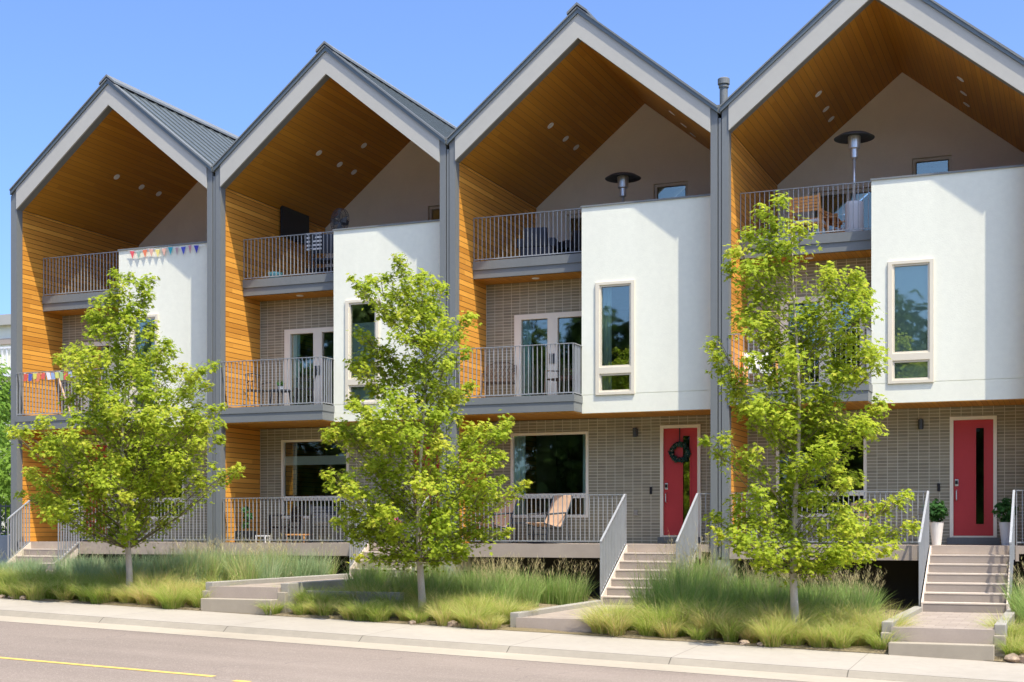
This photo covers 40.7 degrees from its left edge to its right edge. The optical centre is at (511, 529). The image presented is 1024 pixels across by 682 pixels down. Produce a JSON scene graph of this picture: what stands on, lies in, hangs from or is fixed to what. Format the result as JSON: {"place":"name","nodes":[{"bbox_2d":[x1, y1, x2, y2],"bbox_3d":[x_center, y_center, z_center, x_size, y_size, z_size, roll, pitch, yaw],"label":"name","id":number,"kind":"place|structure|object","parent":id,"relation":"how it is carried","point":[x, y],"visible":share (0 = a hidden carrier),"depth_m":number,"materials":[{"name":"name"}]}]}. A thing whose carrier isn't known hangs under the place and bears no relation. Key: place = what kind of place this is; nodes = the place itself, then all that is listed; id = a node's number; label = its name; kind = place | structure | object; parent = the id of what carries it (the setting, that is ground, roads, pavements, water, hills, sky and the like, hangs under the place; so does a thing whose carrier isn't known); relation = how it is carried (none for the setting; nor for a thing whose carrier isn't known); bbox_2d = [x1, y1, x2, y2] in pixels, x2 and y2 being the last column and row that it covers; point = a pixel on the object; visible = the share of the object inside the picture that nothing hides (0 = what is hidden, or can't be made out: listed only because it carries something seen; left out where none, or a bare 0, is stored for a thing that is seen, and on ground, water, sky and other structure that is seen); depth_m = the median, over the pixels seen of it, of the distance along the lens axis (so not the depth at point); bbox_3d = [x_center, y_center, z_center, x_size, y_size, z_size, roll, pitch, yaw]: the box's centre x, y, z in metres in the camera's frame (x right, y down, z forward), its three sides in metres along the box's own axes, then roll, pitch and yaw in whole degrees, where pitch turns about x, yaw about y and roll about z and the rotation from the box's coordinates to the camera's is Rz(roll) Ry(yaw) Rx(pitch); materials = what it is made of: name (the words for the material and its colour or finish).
{"place":"outdoors","nodes":[
{"label":"outdoors","id":0,"kind":"place"},
{"bbox_2d":[231,578,342,591],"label":"walkway","id":1,"kind":"structure","parent":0,"point":[266,584],"depth_m":25.95,"materials":[{"name":"concrete"}]},
{"bbox_2d":[0,621,803,681],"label":"road","id":2,"kind":"structure","parent":0,"point":[225,660],"depth_m":17.88,"materials":[{"name":"asphalt"}]},
{"bbox_2d":[0,657,213,676],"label":"line","id":3,"kind":"object","parent":2,"relation":"on","point":[108,666],"visible":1,"depth_m":16.69,"materials":[{"name":"yellow paint"}]},
{"bbox_2d":[0,616,902,681],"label":"gutter","id":4,"kind":"object","parent":2,"relation":"on","point":[624,664],"visible":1,"depth_m":20.02,"materials":[{"name":"concrete"}]},
{"bbox_2d":[0,598,1023,681],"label":"sidewalk","id":5,"kind":"structure","parent":0,"point":[944,667],"depth_m":20.95,"materials":[{"name":"concrete"}]},
{"bbox_2d":[201,598,277,632],"bbox_3d":[-4.841,1.520,24.464,1.460,0.600,0.248,0,0,22],"label":"step","id":6,"kind":"object","parent":5,"relation":"on","point":[234,605],"visible":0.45,"depth_m":24.35,"materials":[{"name":"beige concrete"}]},
{"bbox_2d":[0,610,1009,681],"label":"kerb","id":7,"kind":"structure","parent":5,"relation":"on","point":[658,660],"depth_m":20.21,"materials":[{"name":"concrete"}]},
{"bbox_2d":[888,641,994,681],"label":"step","id":8,"kind":"object","parent":5,"relation":"on","point":[978,652],"visible":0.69,"depth_m":19.83,"materials":[{"name":"beige concrete"}]},
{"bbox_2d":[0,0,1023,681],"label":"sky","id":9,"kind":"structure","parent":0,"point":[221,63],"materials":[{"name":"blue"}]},
{"bbox_2d":[4,570,1023,662],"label":"planting bed","id":10,"kind":"object","parent":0,"point":[635,634],"visible":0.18,"depth_m":22.36,"materials":[{"name":"soil"}]},
{"bbox_2d":[0,535,9,564],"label":"garden wall","id":11,"kind":"structure","parent":10,"relation":"on","point":[3,543],"depth_m":35.09,"materials":[{"name":"concrete"}]},
{"bbox_2d":[0,504,10,534],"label":"metal fence","id":12,"kind":"object","parent":11,"relation":"on","point":[5,506],"visible":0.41,"depth_m":35.20,"materials":[{"name":"metal"}]},
{"bbox_2d":[0,354,10,534],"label":"leafy tree","id":13,"kind":"object","parent":10,"relation":"on","point":[5,409],"visible":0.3,"depth_m":50.90,"materials":[{"name":"green plant"}]},
{"bbox_2d":[0,419,10,518],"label":"leafy tree","id":14,"kind":"object","parent":10,"relation":"on","point":[5,486],"visible":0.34,"depth_m":43.52,"materials":[{"name":"green plant"}]},
{"bbox_2d":[0,314,10,534],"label":"apartment building","id":15,"kind":"structure","parent":10,"relation":"on","point":[5,336],"depth_m":73.56,"materials":[{"name":"white paint"}]},
{"bbox_2d":[7,74,238,617],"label":"townhouse","id":16,"kind":"structure","parent":10,"relation":"on","point":[116,172],"depth_m":34.37,"materials":[{"name":"grey stone"}]},
{"bbox_2d":[23,371,72,380],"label":"prayer flags","id":17,"kind":"object","parent":16,"relation":"hanging from","point":[37,376],"visible":0.88,"depth_m":33.77,"materials":[{"name":"multicoloured fabric"}]},
{"bbox_2d":[57,378,70,413],"bbox_3d":[-11.150,-3.322,34.383,0.708,1.026,0.047,0,0,44],"label":"wooden pole","id":18,"kind":"object","parent":16,"relation":"on","point":[62,391],"visible":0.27,"depth_m":34.44,"materials":[{"name":"beige wood"}]},
{"bbox_2d":[57,383,79,413],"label":"bistro chair","id":19,"kind":"object","parent":16,"relation":"on","point":[64,392],"visible":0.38,"depth_m":34.87,"materials":[{"name":"black plastic"}]},
{"bbox_2d":[85,445,106,533],"bbox_3d":[-10.638,-1.032,35.334,0.744,2.289,0.062,0,0,22],"label":"front door","id":20,"kind":"structure","parent":16,"relation":"in","point":[104,456],"depth_m":35.33,"materials":[{"name":"red paint"}]},
{"bbox_2d":[84,341,117,412],"bbox_3d":[-10.198,-3.821,35.127,1.716,1.992,0.172,0,0,22],"label":"balcony door","id":21,"kind":"structure","parent":16,"relation":"in","point":[98,344],"depth_m":35.23,"materials":[{"name":"white glass"}]},
{"bbox_2d":[129,314,158,413],"bbox_3d":[-8.866,-4.013,33.402,0.856,2.371,0.229,0,0,22],"label":"window","id":22,"kind":"structure","parent":16,"relation":"in","point":[152,316],"depth_m":33.44,"materials":[{"name":"white glass"}]},
{"bbox_2d":[125,443,184,518],"bbox_3d":[-8.980,-1.220,34.659,1.846,1.896,0.120,0,0,22],"label":"window","id":23,"kind":"structure","parent":16,"relation":"in","point":[152,517],"depth_m":34.38,"materials":[{"name":"beige glass"}]},
{"bbox_2d":[130,244,206,258],"bbox_3d":[-8.152,-6.663,32.971,2.501,0.226,0.011,0,0,22],"label":"bunting","id":24,"kind":"object","parent":16,"relation":"hanging from","point":[163,250],"visible":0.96,"depth_m":33.04,"materials":[{"name":"multicoloured fabric"}]},
{"bbox_2d":[3,267,245,585],"bbox_3d":[-7.207,-1.713,26.171,3.969,6.550,3.798,0,0,-41],"label":"maple tree","id":25,"kind":"object","parent":10,"relation":"on","point":[150,427],"visible":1,"depth_m":25.87,"materials":[{"name":"green plant"}]},
{"bbox_2d":[0,551,257,608],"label":"fountain grass","id":26,"kind":"structure","parent":10,"relation":"on","point":[166,593],"depth_m":25.95,"materials":[{"name":"plant"}]},
{"bbox_2d":[0,531,344,584],"bbox_3d":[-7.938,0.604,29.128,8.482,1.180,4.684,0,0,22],"label":"tall grass","id":27,"kind":"structure","parent":10,"relation":"on","point":[307,568],"depth_m":28.53,"materials":[{"name":"plant"}]},
{"bbox_2d":[209,586,278,598],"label":"step","id":28,"kind":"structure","parent":10,"relation":"on","point":[241,592],"depth_m":24.57,"materials":[{"name":"concrete"}]},
{"bbox_2d":[206,573,349,590],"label":"walkway kerb","id":29,"kind":"structure","parent":10,"relation":"on","point":[275,580],"depth_m":26.82,"materials":[{"name":"grey concrete"}]},
{"bbox_2d":[277,592,287,612],"bbox_3d":[-4.044,1.410,24.323,0.158,0.630,0.109,0,0,22],"label":"kerb footing","id":30,"kind":"object","parent":10,"relation":"on","point":[284,597],"visible":0.56,"depth_m":24.27,"materials":[{"name":"beige concrete"}]},
{"bbox_2d":[212,41,466,577],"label":"townhouse","id":31,"kind":"structure","parent":10,"relation":"on","point":[324,135],"depth_m":32.46,"materials":[{"name":"grey stone"}]},
{"bbox_2d":[235,506,255,542],"bbox_3d":[-6.207,-0.146,32.232,0.402,0.873,0.380,0,0,22],"label":"planter","id":32,"kind":"object","parent":31,"relation":"on","point":[247,527],"visible":0.74,"depth_m":32.12,"materials":[{"name":"green plastic"}]},
{"bbox_2d":[245,373,270,406],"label":"bistro chair","id":33,"kind":"object","parent":31,"relation":"on","point":[255,390],"visible":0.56,"depth_m":32.56,"materials":[{"name":"black plastic"}]},
{"bbox_2d":[255,535,270,542],"bbox_3d":[-5.801,0.205,32.120,0.280,0.170,0.226,0,0,22],"label":"stool","id":34,"kind":"object","parent":31,"relation":"on","point":[265,537],"visible":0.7,"depth_m":32.07,"materials":[{"name":"white plastic"}]},
{"bbox_2d":[268,272,282,277],"bbox_3d":[-5.647,-6.034,32.921,0.380,0.205,0.380,0,0,22],"label":"bowl","id":35,"kind":"object","parent":31,"relation":"on","point":[274,273],"visible":0.47,"depth_m":32.78,"materials":[{"name":"teal ceramic"}]},
{"bbox_2d":[269,389,290,405],"bbox_3d":[-5.419,-3.046,32.288,0.550,0.452,0.550,0,0,22],"label":"bistro table","id":36,"kind":"object","parent":31,"relation":"on","point":[281,390],"visible":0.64,"depth_m":32.19,"materials":[{"name":"grey metal"}]},
{"bbox_2d":[277,381,284,388],"bbox_3d":[-5.417,-3.389,32.294,0.216,0.233,0.220,0,0,22],"label":"potted plant","id":37,"kind":"object","parent":36,"relation":"on","point":[281,383],"visible":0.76,"depth_m":32.24,"materials":[{"name":"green plant"}]},
{"bbox_2d":[268,505,304,542],"bbox_3d":[-5.251,-0.150,32.152,0.672,0.880,0.660,0,0,-33],"label":"deck chair","id":38,"kind":"object","parent":31,"relation":"on","point":[296,515],"visible":0.62,"depth_m":32.16,"materials":[{"name":"black plastic"}]},
{"bbox_2d":[280,205,308,244],"bbox_3d":[-5.499,-7.690,34.804,0.105,0.760,1.320,0,0,22],"label":"television","id":39,"kind":"object","parent":31,"relation":"attached to","point":[293,222],"visible":0.79,"depth_m":34.68,"materials":[{"name":"black plastic"}]},
{"bbox_2d":[286,534,312,542],"bbox_3d":[-4.894,0.190,31.696,0.500,0.200,0.360,0,0,22],"label":"coffee table","id":40,"kind":"object","parent":31,"relation":"on","point":[297,534],"visible":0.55,"depth_m":31.51,"materials":[{"name":"orange wood"}]},
{"bbox_2d":[295,370,316,404],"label":"bistro chair","id":41,"kind":"object","parent":31,"relation":"on","point":[312,388],"visible":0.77,"depth_m":31.86,"materials":[{"name":"black metal"}]},
{"bbox_2d":[284,327,333,405],"bbox_3d":[-4.668,-3.821,32.885,1.716,1.992,0.196,0,0,22],"label":"balcony door","id":42,"kind":"structure","parent":31,"relation":"in","point":[291,336],"depth_m":33.11,"materials":[{"name":"clear glass"}]},
{"bbox_2d":[281,439,348,518],"bbox_3d":[-4.636,-1.220,33.029,1.846,1.896,0.384,0,0,22],"label":"window","id":43,"kind":"structure","parent":31,"relation":"in","point":[294,460],"depth_m":33.11,"materials":[{"name":"beige glass"}]},
{"bbox_2d":[306,267,333,274],"bbox_3d":[-4.574,-6.140,33.617,0.800,0.420,0.500,0,0,22],"label":"coffee table","id":44,"kind":"object","parent":31,"relation":"on","point":[321,269],"visible":0.22,"depth_m":33.48,"materials":[{"name":"black plastic"}]},
{"bbox_2d":[310,234,333,274],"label":"terrace chair","id":45,"kind":"object","parent":31,"relation":"on","point":[319,260],"visible":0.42,"depth_m":32.28,"materials":[{"name":"black plastic"}]},
{"bbox_2d":[306,232,321,250],"bbox_3d":[-4.628,-6.750,32.242,0.400,0.400,0.012,0,0,22],"label":"striped towel","id":46,"kind":"object","parent":45,"relation":"hanging from","point":[319,240],"visible":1,"depth_m":32.20,"materials":[{"name":"white fabric"}]},
{"bbox_2d":[310,505,338,542],"bbox_3d":[-4.324,-0.150,31.776,0.660,0.880,0.672,0,0,-8],"label":"deck chair","id":47,"kind":"object","parent":31,"relation":"on","point":[315,517],"visible":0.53,"depth_m":31.99,"materials":[{"name":"black plastic"}]},
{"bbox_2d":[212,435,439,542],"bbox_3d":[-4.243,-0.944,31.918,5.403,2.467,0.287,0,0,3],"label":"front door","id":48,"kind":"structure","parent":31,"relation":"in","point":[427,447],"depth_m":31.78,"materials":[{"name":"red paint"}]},
{"bbox_2d":[330,208,348,228],"bbox_3d":[-4.042,-6.802,32.963,0.596,1.745,0.435,0,0,49],"label":"pedestal fan","id":49,"kind":"object","parent":31,"relation":"on","point":[344,221],"visible":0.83,"depth_m":32.88,"materials":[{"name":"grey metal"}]},
{"bbox_2d":[345,298,378,404],"bbox_3d":[-3.354,-4.013,31.114,0.856,2.371,0.156,0,0,22],"label":"window","id":50,"kind":"structure","parent":31,"relation":"in","point":[352,345],"depth_m":31.18,"materials":[{"name":"white glass"}]},
{"bbox_2d":[429,206,439,219],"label":"window","id":51,"kind":"structure","parent":31,"relation":"in","point":[431,209],"depth_m":35.26,"materials":[{"name":"beige glass"}]},
{"bbox_2d":[281,575,399,611],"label":"walkway kerb","id":52,"kind":"structure","parent":10,"relation":"on","point":[287,587],"depth_m":24.89,"materials":[{"name":"grey concrete"}]},
{"bbox_2d":[305,590,403,637],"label":"garden wall","id":53,"kind":"structure","parent":10,"relation":"on","point":[380,594],"depth_m":24.33,"materials":[{"name":"grey concrete"}]},
{"bbox_2d":[251,574,544,628],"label":"fountain grass","id":54,"kind":"structure","parent":10,"relation":"on","point":[468,611],"depth_m":23.50,"materials":[{"name":"plant"}]},
{"bbox_2d":[319,252,533,611],"bbox_3d":[-1.543,-1.500,23.844,3.643,6.487,3.150,0,0,22],"label":"maple tree","id":55,"kind":"object","parent":10,"relation":"on","point":[379,511],"visible":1,"depth_m":23.62,"materials":[{"name":"green plant"}]},
{"bbox_2d":[447,620,457,626],"bbox_3d":[-0.985,1.554,22.866,0.186,0.130,0.206,0,0,-20],"label":"garden rock","id":56,"kind":"object","parent":10,"relation":"on","point":[451,623],"visible":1,"depth_m":22.79,"materials":[{"name":"stone"}]},
{"bbox_2d":[332,545,597,607],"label":"tall grass","id":57,"kind":"structure","parent":10,"relation":"on","point":[513,587],"depth_m":25.70,"materials":[{"name":"plant"}]},
{"bbox_2d":[510,599,601,626],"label":"walkway kerb","id":58,"kind":"structure","parent":10,"relation":"on","point":[545,610],"depth_m":24.02,"materials":[{"name":"grey concrete"}]},
{"bbox_2d":[516,617,598,650],"bbox_3d":[0.742,1.689,22.350,1.440,0.512,0.049,0,0,22],"label":"walkway edge","id":59,"kind":"object","parent":10,"relation":"on","point":[567,625],"visible":0.36,"depth_m":22.34,"materials":[{"name":"concrete"}]},
{"bbox_2d":[439,2,721,604],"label":"townhouse","id":60,"kind":"structure","parent":10,"relation":"on","point":[568,115],"depth_m":29.76,"materials":[{"name":"paint"}]},
{"bbox_2d":[470,496,518,542],"bbox_3d":[-0.362,-0.233,29.976,0.620,1.034,0.963,0,0,44],"label":"sling chair","id":61,"kind":"object","parent":60,"relation":"on","point":[503,515],"visible":0.52,"depth_m":30.02,"materials":[{"name":"beige fabric"}]},
{"bbox_2d":[481,362,516,397],"bbox_3d":[-0.284,-3.288,30.546,0.695,0.934,0.629,0,0,10],"label":"lattice chair","id":62,"kind":"object","parent":60,"relation":"on","point":[500,381],"visible":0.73,"depth_m":30.75,"materials":[{"name":"grey metal"}]},
{"bbox_2d":[508,522,540,543],"bbox_3d":[0.283,0.060,29.908,0.600,0.460,0.450,0,0,22],"label":"side table","id":63,"kind":"object","parent":60,"relation":"on","point":[516,523],"visible":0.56,"depth_m":29.82,"materials":[{"name":"grey metal"}]},
{"bbox_2d":[517,227,558,257],"bbox_3d":[0.599,-6.348,31.144,0.880,0.836,0.794,0,0,12],"label":"armchair","id":64,"kind":"object","parent":60,"relation":"on","point":[531,241],"visible":0.57,"depth_m":30.81,"materials":[{"name":"grey fabric"}]},
{"bbox_2d":[514,311,581,395],"bbox_3d":[0.858,-3.821,30.631,1.716,1.992,0.196,0,0,22],"label":"balcony door","id":65,"kind":"structure","parent":60,"relation":"in","point":[522,323],"depth_m":30.85,"materials":[{"name":"clear glass"}]},
{"bbox_2d":[523,495,574,542],"bbox_3d":[0.795,-0.233,29.449,0.964,1.034,0.620,0,0,-44],"label":"sling chair","id":66,"kind":"object","parent":60,"relation":"on","point":[557,511],"visible":0.89,"depth_m":29.52,"materials":[{"name":"beige fabric"}]},
{"bbox_2d":[510,431,588,517],"bbox_3d":[0.845,-1.220,30.664,1.846,1.896,0.144,0,0,22],"label":"window","id":67,"kind":"structure","parent":60,"relation":"in","point":[517,441],"depth_m":30.87,"materials":[{"name":"clear glass"}]},
{"bbox_2d":[544,369,577,394],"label":"lattice chair","id":68,"kind":"object","parent":60,"relation":"on","point":[571,377],"visible":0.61,"depth_m":29.86,"materials":[{"name":"grey metal"}]},
{"bbox_2d":[557,230,581,254],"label":"lounge chair","id":69,"kind":"object","parent":60,"relation":"on","point":[565,245],"visible":0.18,"depth_m":31.09,"materials":[{"name":"fabric"}]},
{"bbox_2d":[566,214,581,239],"bbox_3d":[2.117,-6.831,33.599,1.664,1.792,0.100,0,0,22],"label":"terrace door","id":70,"kind":"structure","parent":60,"relation":"in","point":[580,215],"depth_m":33.84,"materials":[{"name":"grey glass"}]},
{"bbox_2d":[595,280,634,395],"bbox_3d":[2.186,-4.013,28.894,0.856,2.371,0.229,0,0,22],"label":"window","id":71,"kind":"structure","parent":60,"relation":"in","point":[604,369],"depth_m":28.93,"materials":[{"name":"clear glass"}]},
{"bbox_2d":[605,172,640,201],"bbox_3d":[2.521,-7.012,31.317,0.820,2.160,0.820,0,0,22],"label":"patio heater","id":72,"kind":"object","parent":60,"relation":"on","point":[622,179],"visible":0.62,"depth_m":31.25,"materials":[{"name":"metal"}]},
{"bbox_2d":[655,182,687,198],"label":"window","id":73,"kind":"structure","parent":60,"relation":"in","point":[679,183],"depth_m":32.89,"materials":[{"name":"beige glass"}]},
{"bbox_2d":[664,428,696,534],"bbox_3d":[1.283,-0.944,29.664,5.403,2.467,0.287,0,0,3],"label":"front door","id":74,"kind":"structure","parent":60,"relation":"in","point":[673,471],"depth_m":29.54,"materials":[{"name":"red paint"}]},
{"bbox_2d":[668,428,690,463],"bbox_3d":[3.582,-1.802,29.463,0.516,0.775,0.180,0,0,22],"label":"door wreath","id":75,"kind":"object","parent":74,"relation":"attached to","point":[686,455],"depth_m":29.43,"materials":[{"name":"green plant"}]},
{"bbox_2d":[739,640,749,644],"bbox_3d":[3.542,1.717,20.997,0.170,0.097,0.145,0,0,-33],"label":"garden rock","id":76,"kind":"object","parent":10,"relation":"on","point":[743,642],"visible":1,"depth_m":20.95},
{"bbox_2d":[567,586,935,649],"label":"fountain grass","id":77,"kind":"structure","parent":10,"relation":"on","point":[770,627],"depth_m":21.38,"materials":[{"name":"plant"}]},
{"bbox_2d":[615,526,890,620],"bbox_3d":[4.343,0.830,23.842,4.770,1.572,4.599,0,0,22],"label":"tall grass","id":78,"kind":"structure","parent":10,"relation":"on","point":[676,583],"depth_m":23.08,"materials":[{"name":"plant"}]},
{"bbox_2d":[697,190,921,624],"bbox_3d":[4.621,-1.647,21.445,3.521,7.085,2.650,0,0,1],"label":"maple tree","id":79,"kind":"object","parent":10,"relation":"on","point":[849,529],"visible":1,"depth_m":21.27,"materials":[{"name":"green plant"}]},
{"bbox_2d":[709,0,1023,612],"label":"townhouse","id":80,"kind":"structure","parent":10,"relation":"on","point":[928,95],"depth_m":27.27,"materials":[{"name":"paint"}]},
{"bbox_2d":[789,193,829,235],"bbox_3d":[6.202,-6.430,28.795,0.680,1.000,0.672,0,0,30],"label":"terrace chair","id":81,"kind":"object","parent":80,"relation":"on","point":[810,209],"visible":0.61,"depth_m":28.58,"materials":[{"name":"orange wood"}]},
{"bbox_2d":[786,216,842,235],"bbox_3d":[6.519,-6.290,29.741,1.100,0.720,0.800,0,0,22],"label":"dining table","id":82,"kind":"object","parent":80,"relation":"on","point":[831,219],"visible":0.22,"depth_m":29.40,"materials":[{"name":"orange wood"}]},
{"bbox_2d":[776,426,866,516],"bbox_3d":[6.366,-1.220,28.399,1.846,1.896,0.120,0,0,22],"label":"window","id":83,"kind":"structure","parent":80,"relation":"in","point":[864,440],"depth_m":28.04,"materials":[{"name":"beige glass"}]},
{"bbox_2d":[780,295,864,385],"bbox_3d":[6.380,-3.821,28.365,1.716,1.992,0.172,0,0,22],"label":"balcony door","id":84,"kind":"structure","parent":80,"relation":"in","point":[814,298],"depth_m":28.35,"materials":[{"name":"white glass"}]},
{"bbox_2d":[821,208,844,232],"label":"terrace chair","id":85,"kind":"object","parent":80,"relation":"on","point":[831,214],"visible":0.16,"depth_m":29.63,"materials":[{"name":"grey wood"}]},
{"bbox_2d":[811,188,870,233],"bbox_3d":[7.643,-6.831,31.345,1.664,1.792,0.100,0,0,22],"label":"terrace door","id":86,"kind":"structure","parent":80,"relation":"in","point":[861,189],"depth_m":31.37,"materials":[{"name":"grey glass"}]},
{"bbox_2d":[830,501,875,543],"bbox_3d":[6.781,-0.140,27.409,0.672,0.860,0.660,0,0,-38],"label":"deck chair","id":87,"kind":"object","parent":80,"relation":"on","point":[861,514],"visible":0.29,"depth_m":27.45,"materials":[{"name":"brown wood"}]},
{"bbox_2d":[834,131,874,231],"bbox_3d":[7.010,-7.032,28.244,0.820,2.200,0.820,0,0,22],"label":"patio heater","id":88,"kind":"object","parent":80,"relation":"on","point":[853,140],"visible":0.81,"depth_m":28.14,"materials":[{"name":"silver metal"}]},
{"bbox_2d":[888,258,933,383],"bbox_3d":[7.698,-4.013,26.606,0.856,2.371,0.156,0,0,22],"label":"window","id":89,"kind":"structure","parent":80,"relation":"in","point":[910,282],"depth_m":26.65,"materials":[{"name":"clear glass"}]},
{"bbox_2d":[913,156,951,174],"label":"window","id":90,"kind":"structure","parent":80,"relation":"in","point":[943,158],"depth_m":30.61,"materials":[{"name":"beige glass"}]},
{"bbox_2d":[922,498,948,544],"bbox_3d":[8.181,-0.163,26.649,0.528,0.906,0.454,0,0,22],"label":"potted plant","id":91,"kind":"object","parent":80,"relation":"on","point":[938,512],"visible":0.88,"depth_m":26.55,"materials":[{"name":"green plant"}]},
{"bbox_2d":[954,419,992,535],"bbox_3d":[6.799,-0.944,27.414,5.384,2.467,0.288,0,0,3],"label":"front door","id":92,"kind":"structure","parent":80,"relation":"in","point":[965,524],"depth_m":27.27,"materials":[{"name":"red paint"}]},
{"bbox_2d":[992,498,1018,544],"bbox_3d":[9.349,-0.181,26.133,0.459,0.942,0.452,0,0,-7],"label":"potted plant","id":93,"kind":"object","parent":80,"relation":"on","point":[1004,506],"visible":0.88,"depth_m":26.09,"materials":[{"name":"green plant"}]},
{"bbox_2d":[881,632,891,672],"bbox_3d":[5.543,1.830,20.413,0.158,0.630,0.109,0,0,22],"label":"kerb footing","id":94,"kind":"object","parent":10,"relation":"on","point":[887,633],"visible":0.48,"depth_m":20.37,"materials":[{"name":"beige concrete"}]},
{"bbox_2d":[882,606,921,631],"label":"walkway kerb","id":95,"kind":"structure","parent":10,"relation":"on","point":[891,623],"depth_m":21.36,"materials":[{"name":"grey concrete"}]},
{"bbox_2d":[891,627,993,643],"bbox_3d":[6.268,1.689,20.096,1.440,0.512,0.049,0,0,22],"label":"walkway edge","id":96,"kind":"object","parent":10,"relation":"on","point":[951,635],"visible":0.43,"depth_m":20.07,"materials":[{"name":"concrete"}]},
{"bbox_2d":[968,608,1023,656],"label":"fountain grass","id":97,"kind":"structure","parent":10,"relation":"on","point":[1014,640],"depth_m":19.93,"materials":[{"name":"plant"}]},
{"bbox_2d":[994,635,1005,656],"bbox_3d":[7.008,1.830,19.815,0.158,0.630,0.109,0,0,22],"label":"kerb footing","id":98,"kind":"object","parent":10,"relation":"on","point":[998,652],"visible":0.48,"depth_m":19.77,"materials":[{"name":"beige concrete"}]},
{"bbox_2d":[994,608,1014,637],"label":"walkway kerb","id":99,"kind":"structure","parent":10,"relation":"on","point":[999,629],"depth_m":20.28,"materials":[{"name":"grey concrete"}]},
{"bbox_2d":[995,550,1023,627],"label":"tall grass","id":100,"kind":"structure","parent":10,"relation":"on","point":[1016,604],"depth_m":22.87,"materials":[{"name":"plant"}]},
{"bbox_2d":[1004,653,1019,662],"bbox_3d":[7.091,1.823,19.534,0.228,0.167,0.237,0,0,-35],"label":"garden rock","id":101,"kind":"object","parent":10,"relation":"on","point":[1013,658],"visible":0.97,"depth_m":19.46,"materials":[{"name":"stone"}]},
{"bbox_2d":[1019,653,1023,662],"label":"garden rock","id":102,"kind":"object","parent":10,"relation":"on","point":[1021,657],"visible":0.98,"depth_m":19.44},
{"bbox_2d":[525,605,631,618],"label":"walkway","id":103,"kind":"structure","parent":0,"point":[562,614],"depth_m":23.59,"materials":[{"name":"concrete"}]},
{"bbox_2d":[742,352,777,386],"bbox_3d":[5.052,-3.247,28.118,0.660,0.850,0.672,0,0,2],"label":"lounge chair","id":104,"kind":"object","parent":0,"point":[750,372],"visible":0.09,"depth_m":28.22,"materials":[{"name":"white wood"}]},
{"bbox_2d":[896,612,1003,629],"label":"walkway","id":105,"kind":"structure","parent":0,"point":[956,620],"depth_m":22.03,"materials":[{"name":"concrete"}]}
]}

